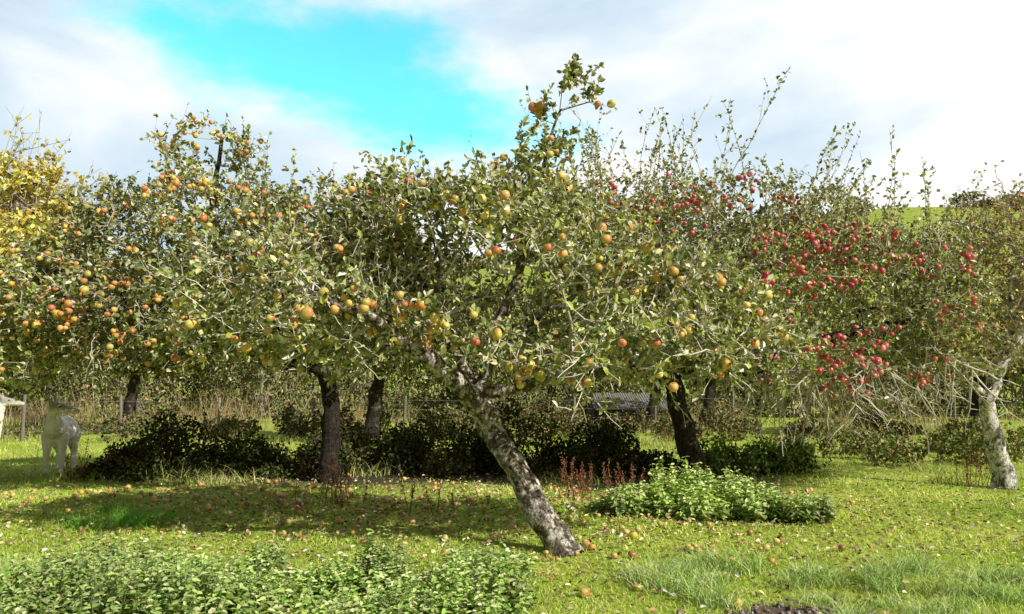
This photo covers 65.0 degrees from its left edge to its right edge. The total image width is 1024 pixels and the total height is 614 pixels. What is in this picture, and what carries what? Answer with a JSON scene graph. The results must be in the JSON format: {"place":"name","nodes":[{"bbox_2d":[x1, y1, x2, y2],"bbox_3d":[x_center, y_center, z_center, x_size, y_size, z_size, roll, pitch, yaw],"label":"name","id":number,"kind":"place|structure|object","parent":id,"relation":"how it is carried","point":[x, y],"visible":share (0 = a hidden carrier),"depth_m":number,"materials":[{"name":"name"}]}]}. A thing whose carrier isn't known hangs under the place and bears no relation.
{"place":"outdoors","nodes":[
{"label":"outdoors","id":0,"kind":"place"},
{"bbox_2d":[0,207,1023,613],"bbox_3d":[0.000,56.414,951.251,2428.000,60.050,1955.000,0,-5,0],"label":"ground","id":1,"kind":"structure","parent":0,"point":[768,429],"depth_m":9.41,"materials":[{"name":"green plant"}]},
{"bbox_2d":[0,392,24,435],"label":"alpaca","id":2,"kind":"object","parent":1,"relation":"on","point":[5,401],"visible":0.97,"depth_m":17.75,"materials":[{"name":"fur"}]},
{"bbox_2d":[41,396,81,474],"bbox_3d":[-7.612,2.143,13.582,0.571,1.301,1.342,2,-6,-26],"label":"alpaca","id":3,"kind":"object","parent":1,"relation":"on","point":[59,433],"visible":0.96,"depth_m":13.26,"materials":[{"name":"fur"}]},
{"bbox_2d":[0,107,138,373],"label":"yellow autumn tree","id":4,"kind":"object","parent":1,"relation":"on","point":[16,186],"visible":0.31,"depth_m":12.39,"materials":[{"name":"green plant"}]},
{"bbox_2d":[62,438,111,480],"bbox_3d":[-6.878,2.436,12.919,0.569,0.701,0.618,-2,-5,19],"label":"dock weed","id":5,"kind":"object","parent":1,"relation":"on","point":[67,462],"visible":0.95,"depth_m":12.86,"materials":[{"name":"green plant"}]},
{"bbox_2d":[48,302,206,433],"bbox_3d":[-11.339,1.638,24.040,4.876,4.460,3.922,0,-5,0],"label":"apple tree","id":6,"kind":"object","parent":1,"relation":"on","point":[133,386],"visible":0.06,"depth_m":23.74,"materials":[{"name":"green plant"}]},
{"bbox_2d":[56,406,307,482],"bbox_3d":[-5.247,2.370,13.431,4.046,1.382,1.888,0,-5,0],"label":"bramble bush","id":7,"kind":"object","parent":1,"relation":"on","point":[257,455],"visible":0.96,"depth_m":13.22,"materials":[{"name":"green plant"}]},
{"bbox_2d":[0,103,427,483],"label":"apple tree","id":8,"kind":"object","parent":1,"relation":"on","point":[72,296],"visible":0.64,"depth_m":10.99,"materials":[{"name":"green plant"}]},
{"bbox_2d":[0,524,543,613],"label":"nettle patch","id":9,"kind":"object","parent":1,"relation":"on","point":[118,579],"visible":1,"depth_m":5.29,"materials":[{"name":"green plant"}]},
{"bbox_2d":[295,456,407,508],"bbox_3d":[-2.049,2.213,10.123,1.363,0.661,0.607,-2,-6,24],"label":"dock weed","id":10,"kind":"object","parent":1,"relation":"on","point":[333,477],"visible":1,"depth_m":10.22,"materials":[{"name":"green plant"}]},
{"bbox_2d":[287,420,423,463],"bbox_3d":[-2.919,2.610,15.182,2.475,1.078,1.792,-1,-5,15],"label":"bramble bush","id":11,"kind":"object","parent":1,"relation":"on","point":[368,434],"visible":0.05,"depth_m":15.22,"materials":[{"name":"green plant"}]},
{"bbox_2d":[285,280,471,441],"bbox_3d":[-3.316,1.215,19.745,4.914,4.430,3.911,0,-5,0],"label":"apple tree","id":12,"kind":"object","parent":1,"relation":"on","point":[375,401],"visible":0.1,"depth_m":19.50,"materials":[{"name":"green plant"}]},
{"bbox_2d":[409,477,455,515],"bbox_3d":[-0.952,2.263,9.583,0.568,0.462,0.140,2,-5,-22],"label":"dock weed","id":13,"kind":"object","parent":1,"relation":"on","point":[412,491],"visible":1,"depth_m":9.56,"materials":[{"name":"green plant"}]},
{"bbox_2d":[2,473,914,608],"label":"fallen apples","id":14,"kind":"object","parent":1,"relation":"on","point":[585,592],"visible":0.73,"depth_m":9.97,"materials":[{"name":"food"}]},
{"bbox_2d":[130,53,829,557],"bbox_3d":[-0.268,-0.040,8.206,6.719,5.070,3.586,0,-5,0],"label":"apple tree","id":15,"kind":"object","parent":1,"relation":"on","point":[342,281],"visible":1,"depth_m":7.60,"materials":[{"name":"green plant"}]},
{"bbox_2d":[0,386,962,441],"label":"bramble bush","id":16,"kind":"object","parent":1,"relation":"on","point":[726,426],"visible":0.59,"depth_m":21.78,"materials":[{"name":"green plant"}]},
{"bbox_2d":[290,397,681,481],"bbox_3d":[-0.325,2.354,13.703,6.514,1.625,2.437,0,-5,0],"label":"bramble bush","id":17,"kind":"object","parent":1,"relation":"on","point":[596,450],"visible":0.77,"depth_m":13.42,"materials":[{"name":"green plant"}]},
{"bbox_2d":[0,291,1023,419],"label":"hedgerow","id":18,"kind":"object","parent":1,"relation":"on","point":[59,383],"visible":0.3,"depth_m":33.17,"materials":[{"name":"green plant"}]},
{"bbox_2d":[0,457,1023,613],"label":"fallen leaves","id":19,"kind":"object","parent":1,"relation":"on","point":[422,507],"visible":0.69,"depth_m":8.79,"materials":[{"name":"brown plant"}]},
{"bbox_2d":[1,252,1023,407],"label":"hedgerow","id":20,"kind":"object","parent":1,"relation":"on","point":[403,382],"visible":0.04,"depth_m":47.27,"materials":[{"name":"green plant"}]},
{"bbox_2d":[3,377,1023,430],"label":"dry weeds","id":21,"kind":"object","parent":1,"relation":"on","point":[36,418],"visible":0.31,"depth_m":27.32,"materials":[{"name":"brown plant"}]},
{"bbox_2d":[19,391,1018,441],"bbox_3d":[-0.594,3.057,22.758,53.105,1.362,1.480,1,-5,-6],"label":"wire fence","id":22,"kind":"object","parent":1,"relation":"on","point":[120,401],"visible":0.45,"depth_m":21.80,"materials":[{"name":"grey metal"}]},
{"bbox_2d":[482,310,594,409],"bbox_3d":[1.340,2.062,28.959,4.633,4.470,3.934,-2,-6,26],"label":"apple tree","id":23,"kind":"object","parent":1,"relation":"on","point":[509,375],"visible":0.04,"depth_m":28.73,"materials":[{"name":"green plant"}]},
{"bbox_2d":[94,190,1023,301],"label":"distant trees","id":24,"kind":"object","parent":1,"relation":"on","point":[513,254],"visible":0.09,"depth_m":243.85,"materials":[{"name":"green plant"}]},
{"bbox_2d":[558,455,611,499],"bbox_3d":[0.932,2.285,10.769,0.745,0.590,0.530,-4,-7,39],"label":"dock weed","id":25,"kind":"object","parent":1,"relation":"on","point":[578,483],"visible":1,"depth_m":10.72,"materials":[{"name":"brown plant"}]},
{"bbox_2d":[582,392,667,421],"bbox_3d":[4.300,3.803,30.784,2.800,1.068,2.640,1,-5,-6],"label":"corrugated shelter","id":26,"kind":"object","parent":1,"relation":"on","point":[628,404],"visible":0.42,"depth_m":30.06,"materials":[{"name":"grey metal"}]},
{"bbox_2d":[602,462,654,492],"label":"dock weed","id":27,"kind":"object","parent":1,"relation":"on","point":[632,477],"visible":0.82,"depth_m":11.22,"materials":[{"name":"brown plant"}]},
{"bbox_2d":[571,308,714,430],"bbox_3d":[4.391,1.806,25.522,5.120,4.273,3.942,0,-5,0],"label":"apple tree","id":28,"kind":"object","parent":1,"relation":"on","point":[650,406],"visible":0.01,"depth_m":25.20,"materials":[{"name":"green plant"}]},
{"bbox_2d":[584,456,788,523],"bbox_3d":[2.056,2.114,9.353,2.406,0.695,1.274,0,-5,0],"label":"nettle patch","id":29,"kind":"object","parent":1,"relation":"on","point":[686,497],"visible":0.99,"depth_m":9.12,"materials":[{"name":"green plant"}]},
{"bbox_2d":[636,342,769,425],"bbox_3d":[6.542,1.972,26.935,5.136,4.327,3.995,0,-5,0],"label":"apple tree","id":30,"kind":"object","parent":1,"relation":"on","point":[711,389],"visible":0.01,"depth_m":26.72,"materials":[{"name":"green plant"}]},
{"bbox_2d":[698,426,825,475],"bbox_3d":[4.005,2.497,13.596,2.243,0.965,1.652,0,-5,0],"label":"bramble bush","id":31,"kind":"object","parent":1,"relation":"on","point":[758,457],"visible":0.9,"depth_m":13.23,"materials":[{"name":"green plant"}]},
{"bbox_2d":[519,65,1020,483],"bbox_3d":[3.662,-0.312,11.812,7.128,6.101,4.048,-2,-5,19],"label":"apple tree","id":32,"kind":"object","parent":1,"relation":"on","point":[896,255],"visible":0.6,"depth_m":11.15,"materials":[{"name":"green plant"}]},
{"bbox_2d":[642,592,922,613],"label":"soil clods","id":33,"kind":"object","parent":1,"relation":"on","point":[781,604],"visible":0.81,"depth_m":5.64,"materials":[{"name":"brown soil"}]},
{"bbox_2d":[771,489,837,525],"bbox_3d":[3.287,2.246,9.152,0.806,0.399,0.742,0,-5,0],"label":"nettle patch","id":34,"kind":"object","parent":1,"relation":"on","point":[797,509],"visible":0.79,"depth_m":8.93,"materials":[{"name":"green plant"}]},
{"bbox_2d":[757,415,1023,468],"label":"bramble bush","id":35,"kind":"object","parent":1,"relation":"on","point":[971,442],"visible":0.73,"depth_m":15.61,"materials":[{"name":"green plant"}]},
{"bbox_2d":[883,280,1023,428],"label":"apple tree","id":36,"kind":"object","parent":1,"relation":"on","point":[1018,372],"visible":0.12,"depth_m":21.74,"materials":[{"name":"green plant"}]},
{"bbox_2d":[894,160,1023,489],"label":"apple tree","id":37,"kind":"object","parent":1,"relation":"on","point":[1004,473],"visible":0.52,"depth_m":11.86,"materials":[{"name":"green plant"}]},
{"bbox_2d":[954,447,990,487],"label":"dock weed","id":38,"kind":"object","parent":1,"relation":"on","point":[978,468],"visible":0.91,"depth_m":12.01,"materials":[{"name":"green plant"}]},
{"bbox_2d":[0,0,1023,272],"label":"sky","id":39,"kind":"structure","parent":0,"point":[331,81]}
]}

